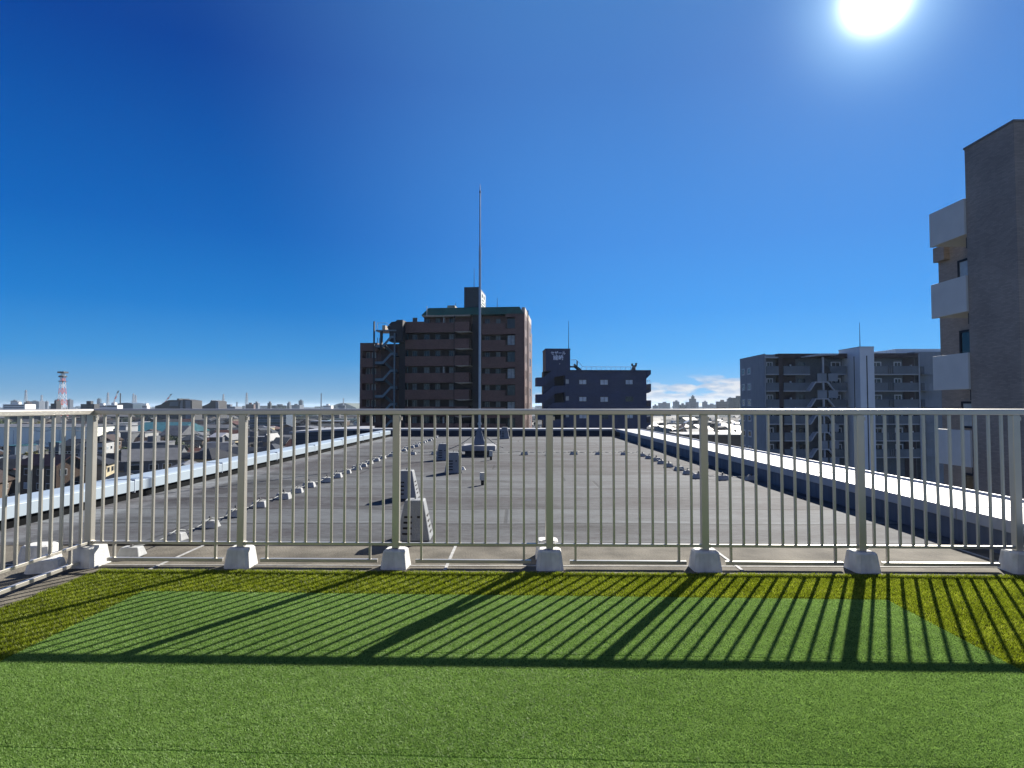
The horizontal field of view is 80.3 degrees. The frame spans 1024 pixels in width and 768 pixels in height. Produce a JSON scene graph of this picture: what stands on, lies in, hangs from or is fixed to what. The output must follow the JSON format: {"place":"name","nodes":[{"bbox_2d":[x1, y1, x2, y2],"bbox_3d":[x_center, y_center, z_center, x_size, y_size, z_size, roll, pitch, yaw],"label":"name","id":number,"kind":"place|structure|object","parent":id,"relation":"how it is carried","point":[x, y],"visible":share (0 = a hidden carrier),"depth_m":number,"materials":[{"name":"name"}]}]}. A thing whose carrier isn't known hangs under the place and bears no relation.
{"place":"outdoors","nodes":[
{"label":"outdoors","id":0,"kind":"place"},
{"bbox_2d":[0,470,14,497],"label":"house","id":1,"kind":"structure","parent":0,"point":[11,486],"depth_m":145.07,"materials":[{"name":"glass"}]},
{"bbox_2d":[0,459,23,470],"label":"house","id":2,"kind":"structure","parent":0,"point":[11,463],"depth_m":165.83,"materials":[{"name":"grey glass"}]},
{"bbox_2d":[0,455,27,458],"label":"house","id":3,"kind":"structure","parent":0,"point":[14,456],"depth_m":184.32,"materials":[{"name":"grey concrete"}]},
{"bbox_2d":[8,444,36,455],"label":"house","id":4,"kind":"structure","parent":0,"point":[24,448],"depth_m":254.66,"materials":[{"name":"grey glass"}]},
{"bbox_2d":[20,454,85,494],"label":"house","id":5,"kind":"structure","parent":0,"point":[35,476],"depth_m":139.65,"materials":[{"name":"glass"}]},
{"bbox_2d":[48,441,60,453],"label":"house","id":6,"kind":"structure","parent":0,"point":[57,449],"depth_m":271.01,"materials":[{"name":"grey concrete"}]},
{"bbox_2d":[50,401,60,422],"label":"office block","id":7,"kind":"structure","parent":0,"point":[56,405],"depth_m":645.39,"materials":[{"name":"grey concrete"}]},
{"bbox_2d":[0,424,114,446],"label":"warehouse","id":8,"kind":"structure","parent":0,"point":[25,434],"depth_m":346.70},
{"bbox_2d":[59,439,85,454],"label":"house","id":9,"kind":"structure","parent":0,"point":[68,445],"depth_m":263.41,"materials":[{"name":"stone"}]},
{"bbox_2d":[79,436,114,456],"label":"house","id":10,"kind":"structure","parent":0,"point":[109,446],"depth_m":233.31,"materials":[{"name":"white glass"}]},
{"bbox_2d":[84,456,119,482],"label":"house","id":11,"kind":"structure","parent":0,"point":[110,463],"depth_m":152.08,"materials":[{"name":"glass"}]},
{"bbox_2d":[101,434,123,452],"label":"house","id":12,"kind":"structure","parent":0,"point":[110,437],"depth_m":244.89,"materials":[{"name":"grey glass"}]},
{"bbox_2d":[114,425,138,430],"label":"house","id":13,"kind":"structure","parent":0,"point":[125,427],"depth_m":286.50,"materials":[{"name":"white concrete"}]},
{"bbox_2d":[120,431,144,447],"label":"house","id":14,"kind":"structure","parent":0,"point":[124,435],"depth_m":255.89,"materials":[{"name":"grey glass"}]},
{"bbox_2d":[121,448,177,473],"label":"house","id":15,"kind":"structure","parent":0,"point":[147,459],"depth_m":149.55,"materials":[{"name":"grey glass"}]},
{"bbox_2d":[144,431,158,436],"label":"house","id":16,"kind":"structure","parent":0,"point":[148,433],"depth_m":266.63,"materials":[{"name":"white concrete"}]},
{"bbox_2d":[138,422,208,433],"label":"warehouse","id":17,"kind":"structure","parent":0,"point":[161,426],"depth_m":348.32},
{"bbox_2d":[158,425,197,439],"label":"house","id":18,"kind":"structure","parent":0,"point":[173,430],"depth_m":266.69,"materials":[{"name":"grey glass"}]},
{"bbox_2d":[168,460,198,467],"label":"house","id":19,"kind":"structure","parent":0,"point":[185,463],"depth_m":139.09,"materials":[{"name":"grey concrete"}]},
{"bbox_2d":[182,435,202,445],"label":"house","id":20,"kind":"structure","parent":0,"point":[196,438],"depth_m":257.08,"materials":[{"name":"stone"}]},
{"bbox_2d":[182,442,202,447],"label":"house","id":21,"kind":"structure","parent":0,"point":[198,444],"depth_m":245.58,"materials":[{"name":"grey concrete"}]},
{"bbox_2d":[181,448,237,462],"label":"house","id":22,"kind":"structure","parent":0,"point":[210,455],"depth_m":152.87,"materials":[{"name":"grey glass"}]},
{"bbox_2d":[198,424,235,429],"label":"apartment building","id":23,"kind":"structure","parent":0,"point":[222,426],"depth_m":398.26,"materials":[{"name":"grey concrete"}]},
{"bbox_2d":[209,433,228,441],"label":"house","id":24,"kind":"structure","parent":0,"point":[212,437],"depth_m":263.00,"materials":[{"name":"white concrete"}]},
{"bbox_2d":[207,437,234,442],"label":"house","id":25,"kind":"structure","parent":0,"point":[221,439],"depth_m":230.87,"materials":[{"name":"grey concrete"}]},
{"bbox_2d":[223,434,237,442],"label":"house","id":26,"kind":"structure","parent":0,"point":[235,437],"depth_m":253.85,"materials":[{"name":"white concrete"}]},
{"bbox_2d":[227,447,260,454],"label":"house","id":27,"kind":"structure","parent":0,"point":[234,450],"depth_m":190.03,"materials":[{"name":"stone"}]},
{"bbox_2d":[249,444,284,452],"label":"house","id":28,"kind":"structure","parent":0,"point":[272,447],"depth_m":179.97,"materials":[{"name":"stone"}]},
{"bbox_2d":[261,433,279,446],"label":"house","id":29,"kind":"structure","parent":0,"point":[273,436],"depth_m":236.12,"materials":[{"name":"white"}]},
{"bbox_2d":[249,415,292,429],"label":"apartment building","id":30,"kind":"structure","parent":0,"point":[275,420],"depth_m":420.91,"materials":[{"name":"grey concrete"}]},
{"bbox_2d":[271,437,290,445],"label":"house","id":31,"kind":"structure","parent":0,"point":[276,440],"depth_m":235.14,"materials":[{"name":"stone"}]},
{"bbox_2d":[276,425,323,434],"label":"warehouse","id":32,"kind":"structure","parent":0,"point":[286,430],"depth_m":330.16,"materials":[{"name":"grey"}]},
{"bbox_2d":[316,423,341,426],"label":"house","id":33,"kind":"structure","parent":0,"point":[329,425],"depth_m":378.31,"materials":[{"name":"stone"}]},
{"bbox_2d":[289,426,374,444],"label":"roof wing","id":34,"kind":"structure","parent":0,"point":[313,435],"depth_m":25.81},
{"bbox_2d":[333,403,359,408],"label":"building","id":35,"kind":"structure","parent":0,"point":[352,405],"depth_m":2605.39,"materials":[{"name":"grey concrete"}]},
{"bbox_2d":[0,415,740,425],"bbox_3d":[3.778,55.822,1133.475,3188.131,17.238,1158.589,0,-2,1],"label":"distant houses","id":36,"kind":"structure","parent":0,"point":[669,418],"depth_m":686.38,"materials":[{"name":"grey"}]},
{"bbox_2d":[360,287,531,427],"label":"apartment block","id":37,"kind":"structure","parent":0,"point":[431,361],"depth_m":106.67,"materials":[{"name":"brown tile"}]},
{"bbox_2d":[507,318,514,327],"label":"window","id":38,"kind":"structure","parent":37,"relation":"in","point":[510,321],"depth_m":106.23,"materials":[{"name":"grey glass"}]},
{"bbox_2d":[507,335,514,344],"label":"window","id":39,"kind":"structure","parent":37,"relation":"in","point":[510,338],"depth_m":106.11,"materials":[{"name":"grey glass"}]},
{"bbox_2d":[507,352,514,361],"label":"window","id":40,"kind":"structure","parent":37,"relation":"in","point":[510,355],"depth_m":106.01,"materials":[{"name":"grey glass"}]},
{"bbox_2d":[507,368,514,378],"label":"window","id":41,"kind":"structure","parent":37,"relation":"in","point":[510,371],"depth_m":105.91,"materials":[{"name":"grey glass"}]},
{"bbox_2d":[507,385,514,394],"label":"window","id":42,"kind":"structure","parent":37,"relation":"in","point":[510,388],"depth_m":105.80,"materials":[{"name":"grey glass"}]},
{"bbox_2d":[507,401,514,408],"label":"window","id":43,"kind":"structure","parent":37,"relation":"in","point":[510,404],"depth_m":105.70,"materials":[{"name":"grey glass"}]},
{"bbox_2d":[507,418,514,427],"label":"window","id":44,"kind":"structure","parent":37,"relation":"in","point":[508,419],"depth_m":105.60,"materials":[{"name":"grey glass"}]},
{"bbox_2d":[0,0,1023,406],"label":"sky","id":45,"kind":"structure","parent":0,"point":[203,200],"materials":[{"name":"blue"}]},
{"bbox_2d":[535,321,650,429],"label":"apartment block","id":46,"kind":"structure","parent":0,"point":[561,384],"depth_m":103.86,"materials":[{"name":"concrete"}]},
{"bbox_2d":[654,426,672,433],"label":"warehouse","id":47,"kind":"structure","parent":0,"point":[658,429],"depth_m":262.24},
{"bbox_2d":[668,432,740,446],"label":"warehouse","id":48,"kind":"structure","parent":0,"point":[735,438],"depth_m":223.70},
{"bbox_2d":[724,426,740,430],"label":"house","id":49,"kind":"structure","parent":0,"point":[735,428],"depth_m":393.89,"materials":[{"name":"white"}]},
{"bbox_2d":[740,323,943,483],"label":"apartment block","id":50,"kind":"structure","parent":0,"point":[863,377],"depth_m":104.01,"materials":[{"name":"grey concrete"}]},
{"bbox_2d":[929,119,1023,498],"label":"apartment block","id":51,"kind":"structure","parent":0,"point":[977,290],"depth_m":22.24,"materials":[{"name":"grey concrete"}]},
{"bbox_2d":[957,258,967,276],"bbox_3d":[18.669,-4.622,24.816,0.050,1.100,1.200,0,-2,1],"label":"window","id":52,"kind":"structure","parent":51,"relation":"in","point":[962,266],"depth_m":25.17,"materials":[{"name":"grey glass"}]},
{"bbox_2d":[959,329,969,352],"bbox_3d":[18.669,-1.684,24.709,0.050,1.100,1.200,0,-2,1],"label":"window","id":53,"kind":"structure","parent":51,"relation":"in","point":[964,339],"depth_m":25.06,"materials":[{"name":"blue glass"}]},
{"bbox_2d":[961,401,971,427],"bbox_3d":[18.669,1.254,24.602,0.050,1.100,1.200,0,-2,1],"label":"window","id":54,"kind":"structure","parent":51,"relation":"in","point":[964,404],"depth_m":24.89,"materials":[{"name":"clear glass"}]},
{"bbox_2d":[965,473,973,489],"bbox_3d":[18.669,4.192,24.496,0.050,1.100,1.200,0,-2,1],"label":"window","id":55,"kind":"structure","parent":51,"relation":"in","point":[969,479],"depth_m":24.78,"materials":[{"name":"black glass"}]},
{"label":"ground","id":56,"kind":"structure","parent":0,"visible":0},
{"bbox_2d":[3,402,35,408],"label":"office block","id":57,"kind":"structure","parent":56,"relation":"on","point":[16,405],"depth_m":907.42,"materials":[{"name":"white concrete"}]},
{"bbox_2d":[30,400,44,408],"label":"office block","id":58,"kind":"structure","parent":56,"relation":"on","point":[39,404],"depth_m":2416.55,"materials":[{"name":"white concrete"}]},
{"bbox_2d":[57,371,68,416],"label":"lattice tower","id":59,"kind":"structure","parent":56,"relation":"on","point":[62,381],"depth_m":885.01,"materials":[{"name":"metal"}]},
{"bbox_2d":[80,401,99,420],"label":"office block","id":60,"kind":"structure","parent":56,"relation":"on","point":[89,405],"depth_m":644.46,"materials":[{"name":"grey concrete"}]},
{"bbox_2d":[106,453,123,472],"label":"house","id":61,"kind":"structure","parent":56,"relation":"on","point":[120,464],"depth_m":172.52,"materials":[{"name":"grey"}]},
{"bbox_2d":[107,403,122,408],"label":"office block","id":62,"kind":"structure","parent":56,"relation":"on","point":[113,406],"depth_m":804.72,"materials":[{"name":"white concrete"}]},
{"bbox_2d":[99,472,133,480],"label":"house","id":63,"kind":"structure","parent":56,"relation":"on","point":[119,475],"depth_m":141.62,"materials":[{"name":"stone"}]},
{"bbox_2d":[117,403,144,408],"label":"factory","id":64,"kind":"structure","parent":56,"relation":"on","point":[132,405],"depth_m":904.82,"materials":[{"name":"grey concrete"}]},
{"bbox_2d":[131,436,174,448],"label":"house","id":65,"kind":"structure","parent":56,"relation":"on","point":[148,443],"depth_m":212.61,"materials":[{"name":"grey glass"}]},
{"bbox_2d":[156,445,188,451],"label":"house","id":66,"kind":"structure","parent":56,"relation":"on","point":[184,448],"depth_m":201.10,"materials":[{"name":"stone"}]},
{"bbox_2d":[155,399,201,418],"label":"apartment building","id":67,"kind":"structure","parent":56,"relation":"on","point":[183,404],"depth_m":622.75,"materials":[{"name":"grey concrete"}]},
{"bbox_2d":[0,430,390,530],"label":"parapet wall","id":68,"kind":"structure","parent":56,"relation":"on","point":[211,469],"depth_m":8.90,"materials":[{"name":"concrete"}]},
{"bbox_2d":[202,400,226,417],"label":"apartment building","id":69,"kind":"structure","parent":56,"relation":"on","point":[216,404],"depth_m":702.83,"materials":[{"name":"grey concrete"}]},
{"bbox_2d":[199,443,237,451],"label":"house","id":70,"kind":"structure","parent":56,"relation":"on","point":[224,446],"depth_m":193.17,"materials":[{"name":"grey glass"}]},
{"bbox_2d":[248,431,264,446],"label":"house","id":71,"kind":"structure","parent":56,"relation":"on","point":[251,439],"depth_m":243.36,"materials":[{"name":"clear glass"}]},
{"bbox_2d":[248,430,271,435],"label":"house","id":72,"kind":"structure","parent":56,"relation":"on","point":[260,432],"depth_m":288.55,"materials":[{"name":"grey concrete"}]},
{"bbox_2d":[311,421,349,425],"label":"factory","id":73,"kind":"structure","parent":56,"relation":"on","point":[323,422],"depth_m":420.48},
{"bbox_2d":[0,406,715,408],"bbox_3d":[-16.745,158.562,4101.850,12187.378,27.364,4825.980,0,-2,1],"label":"distant town","id":74,"kind":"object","parent":56,"relation":"on","point":[318,407],"visible":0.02,"depth_m":3557.10},
{"bbox_2d":[658,402,669,408],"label":"office block","id":75,"kind":"structure","parent":56,"relation":"on","point":[664,405],"depth_m":1695.35,"materials":[{"name":"grey concrete"}]},
{"bbox_2d":[685,402,698,408],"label":"office block","id":76,"kind":"structure","parent":56,"relation":"on","point":[689,405],"depth_m":1495.28,"materials":[{"name":"grey concrete"}]},
{"bbox_2d":[716,400,727,408],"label":"office block","id":77,"kind":"structure","parent":56,"relation":"on","point":[722,404],"depth_m":1195.64,"materials":[{"name":"grey concrete"}]},
{"bbox_2d":[728,396,739,408],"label":"office block","id":78,"kind":"structure","parent":56,"relation":"on","point":[733,403],"depth_m":996.33,"materials":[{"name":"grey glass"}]},
{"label":"host building","id":79,"kind":"structure","parent":56,"relation":"on","visible":0},
{"bbox_2d":[0,436,1023,607],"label":"roof deck","id":80,"kind":"structure","parent":79,"relation":"on","point":[12,577],"depth_m":5.04,"materials":[{"name":"concrete"}]},
{"bbox_2d":[18,541,61,562],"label":"footing block","id":81,"kind":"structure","parent":80,"relation":"on","point":[33,552],"depth_m":4.93,"materials":[{"name":"concrete"}]},
{"bbox_2d":[24,556,65,574],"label":"footing block","id":82,"kind":"structure","parent":80,"relation":"on","point":[45,565],"depth_m":4.60,"materials":[{"name":"concrete"}]},
{"bbox_2d":[66,544,110,568],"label":"footing block","id":83,"kind":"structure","parent":80,"relation":"on","point":[92,556],"depth_m":4.75,"materials":[{"name":"concrete"}]},
{"bbox_2d":[116,544,146,556],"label":"cable block","id":84,"kind":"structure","parent":80,"relation":"on","point":[131,550],"depth_m":5.05,"materials":[{"name":"concrete"}]},
{"bbox_2d":[224,545,257,568],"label":"footing block","id":85,"kind":"structure","parent":80,"relation":"on","point":[245,557],"depth_m":4.73,"materials":[{"name":"concrete"}]},
{"bbox_2d":[380,546,410,569],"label":"footing block","id":86,"kind":"structure","parent":80,"relation":"on","point":[396,558],"depth_m":4.70,"materials":[{"name":"concrete"}]},
{"bbox_2d":[0,436,969,545],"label":"roof membrane","id":87,"kind":"object","parent":80,"relation":"on","point":[530,497],"visible":0.62,"depth_m":7.75,"materials":[{"name":"grey concrete"}]},
{"bbox_2d":[167,528,188,540],"bbox_3d":[-3.153,1.410,5.709,0.168,0.110,0.117,0,-2,8],"label":"cable block","id":88,"kind":"object","parent":87,"relation":"on","point":[172,536],"depth_m":5.67,"materials":[{"name":"concrete"}]},
{"bbox_2d":[199,516,220,527],"bbox_3d":[-3.135,1.429,6.299,0.176,0.115,0.122,0,-2,2],"label":"cable block","id":89,"kind":"object","parent":87,"relation":"on","point":[209,523],"depth_m":6.25,"materials":[{"name":"concrete"}]},
{"bbox_2d":[250,497,265,507],"bbox_3d":[-3.147,1.473,7.567,0.183,0.120,0.127,0,-2,-1],"label":"cable block","id":90,"kind":"object","parent":87,"relation":"on","point":[260,503],"depth_m":7.52,"materials":[{"name":"concrete"}]},
{"bbox_2d":[275,489,291,498],"bbox_3d":[-3.092,1.492,8.223,0.198,0.129,0.138,0,-2,4],"label":"cable block","id":91,"kind":"object","parent":87,"relation":"on","point":[286,495],"depth_m":8.17,"materials":[{"name":"concrete"}]},
{"bbox_2d":[302,479,315,487],"bbox_3d":[-3.150,1.538,9.424,0.191,0.125,0.133,0,-2,-2],"label":"cable block","id":92,"kind":"object","parent":87,"relation":"on","point":[311,484],"depth_m":9.37,"materials":[{"name":"concrete"}]},
{"bbox_2d":[400,468,419,498],"bbox_3d":[-1.447,1.356,8.336,0.322,0.408,0.302,0,-2,1],"label":"roof vent","id":93,"kind":"object","parent":87,"relation":"on","point":[414,490],"visible":0.69,"depth_m":8.22,"materials":[{"name":"metal"}]},
{"bbox_2d":[400,496,432,540],"bbox_3d":[-0.923,1.268,5.789,0.315,0.400,0.296,0,-2,-1],"label":"roof vent","id":94,"kind":"object","parent":87,"relation":"on","point":[415,521],"visible":0.85,"depth_m":5.67,"materials":[{"name":"metal"}]},
{"bbox_2d":[436,443,445,460],"bbox_3d":[-1.611,1.563,14.139,0.328,0.416,0.308,0,-2,-5],"label":"roof vent","id":95,"kind":"object","parent":87,"relation":"on","point":[441,454],"visible":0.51,"depth_m":14.01,"materials":[{"name":"metal"}]},
{"bbox_2d":[445,450,461,473],"bbox_3d":[-1.107,1.464,11.465,0.331,0.420,0.311,0,-2,-6],"label":"roof vent","id":96,"kind":"object","parent":87,"relation":"on","point":[453,462],"visible":0.71,"depth_m":11.34,"materials":[{"name":"metal"}]},
{"bbox_2d":[462,444,496,455],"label":"mast plinth","id":97,"kind":"structure","parent":87,"relation":"on","point":[478,449],"depth_m":15.17,"materials":[{"name":"concrete"}]},
{"bbox_2d":[474,191,483,444],"bbox_3d":[-0.833,-1.831,15.706,0.380,6.775,0.380,0,-2,1],"label":"lightning mast","id":98,"kind":"object","parent":97,"relation":"on","point":[479,438],"visible":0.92,"depth_m":15.65,"materials":[{"name":"metal"}]},
{"bbox_2d":[500,426,508,438],"bbox_3d":[-0.287,1.870,23.475,0.378,0.480,0.355,0,-2,1],"label":"roof vent","id":99,"kind":"object","parent":87,"relation":"on","point":[504,434],"visible":1,"depth_m":23.33,"materials":[{"name":"metal"}]},
{"bbox_2d":[350,428,619,435],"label":"parapet wall","id":100,"kind":"structure","parent":80,"relation":"on","point":[515,431],"depth_m":25.41,"materials":[{"name":"grey concrete"}]},
{"bbox_2d":[5,545,998,570],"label":"roof joints","id":101,"kind":"object","parent":80,"relation":"on","point":[454,548],"visible":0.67,"depth_m":4.81,"materials":[{"name":"grey concrete"}]},
{"bbox_2d":[0,568,1023,670],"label":"turf border base","id":102,"kind":"object","parent":80,"relation":"on","point":[416,592],"visible":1,"depth_m":4.16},
{"bbox_2d":[0,591,1023,767],"bbox_3d":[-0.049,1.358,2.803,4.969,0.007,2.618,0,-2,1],"label":"green turf","id":103,"kind":"structure","parent":102,"relation":"on","point":[171,611],"depth_m":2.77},
{"bbox_2d":[535,537,557,559],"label":"footing block","id":104,"kind":"structure","parent":80,"relation":"on","point":[543,540],"depth_m":5.04,"materials":[{"name":"concrete"}]},
{"bbox_2d":[536,547,563,570],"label":"footing block","id":105,"kind":"structure","parent":80,"relation":"on","point":[549,559],"depth_m":4.67,"materials":[{"name":"concrete"}]},
{"bbox_2d":[84,409,1023,566],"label":"fence","id":106,"kind":"object","parent":80,"relation":"on","point":[1015,479],"visible":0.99,"depth_m":4.75,"materials":[{"name":"grey metal"}]},
{"bbox_2d":[688,547,722,572],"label":"footing block","id":107,"kind":"structure","parent":80,"relation":"on","point":[702,561],"depth_m":4.63,"materials":[{"name":"concrete"}]},
{"bbox_2d":[616,428,1023,553],"bbox_3d":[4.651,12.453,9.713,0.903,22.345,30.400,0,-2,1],"label":"parapet wall","id":108,"kind":"structure","parent":80,"relation":"on","point":[645,439],"depth_m":7.48,"materials":[{"name":"concrete"}]},
{"bbox_2d":[843,548,880,573],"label":"footing block","id":109,"kind":"structure","parent":80,"relation":"on","point":[861,562],"depth_m":4.61,"materials":[{"name":"concrete"}]},
{"bbox_2d":[997,549,1023,573],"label":"footing block","id":110,"kind":"structure","parent":80,"relation":"on","point":[1011,561],"depth_m":4.61,"materials":[{"name":"concrete"}]},
{"bbox_3d":[-2.979,1.877,18.796,0.194,0.127,0.135,0,-2,-4],"label":"cable block","id":111,"kind":"object","parent":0,"visible":0},
{"bbox_2d":[134,439,428,544],"bbox_3d":[-3.062,1.721,14.724,0.102,0.062,19.260,0,-2,1],"label":"conductor cable","id":112,"kind":"object","parent":111,"relation":"attached to","point":[249,506],"visible":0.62,"depth_m":6.86,"materials":[{"name":"grey metal"}]},
{"bbox_3d":[0.323,1.766,15.721,0.191,0.125,0.133,0,-2,0],"label":"cable block","id":113,"kind":"object","parent":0,"visible":0},
{"bbox_2d":[401,451,635,452],"bbox_3d":[0.123,1.756,15.696,6.344,0.062,0.010,0,-2,1],"label":"conductor cable","id":114,"kind":"object","parent":113,"relation":"attached to","point":[526,451],"visible":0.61,"depth_m":15.69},
{"bbox_3d":[-3.340,1.320,3.562,0.205,0.150,0.205,0,-2,1],"label":"footing block","id":115,"kind":"object","parent":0,"visible":0},
{"bbox_2d":[0,409,93,594],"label":"fence","id":116,"kind":"object","parent":115,"relation":"on","point":[30,413],"visible":1,"depth_m":4.33,"materials":[{"name":"grey metal"}]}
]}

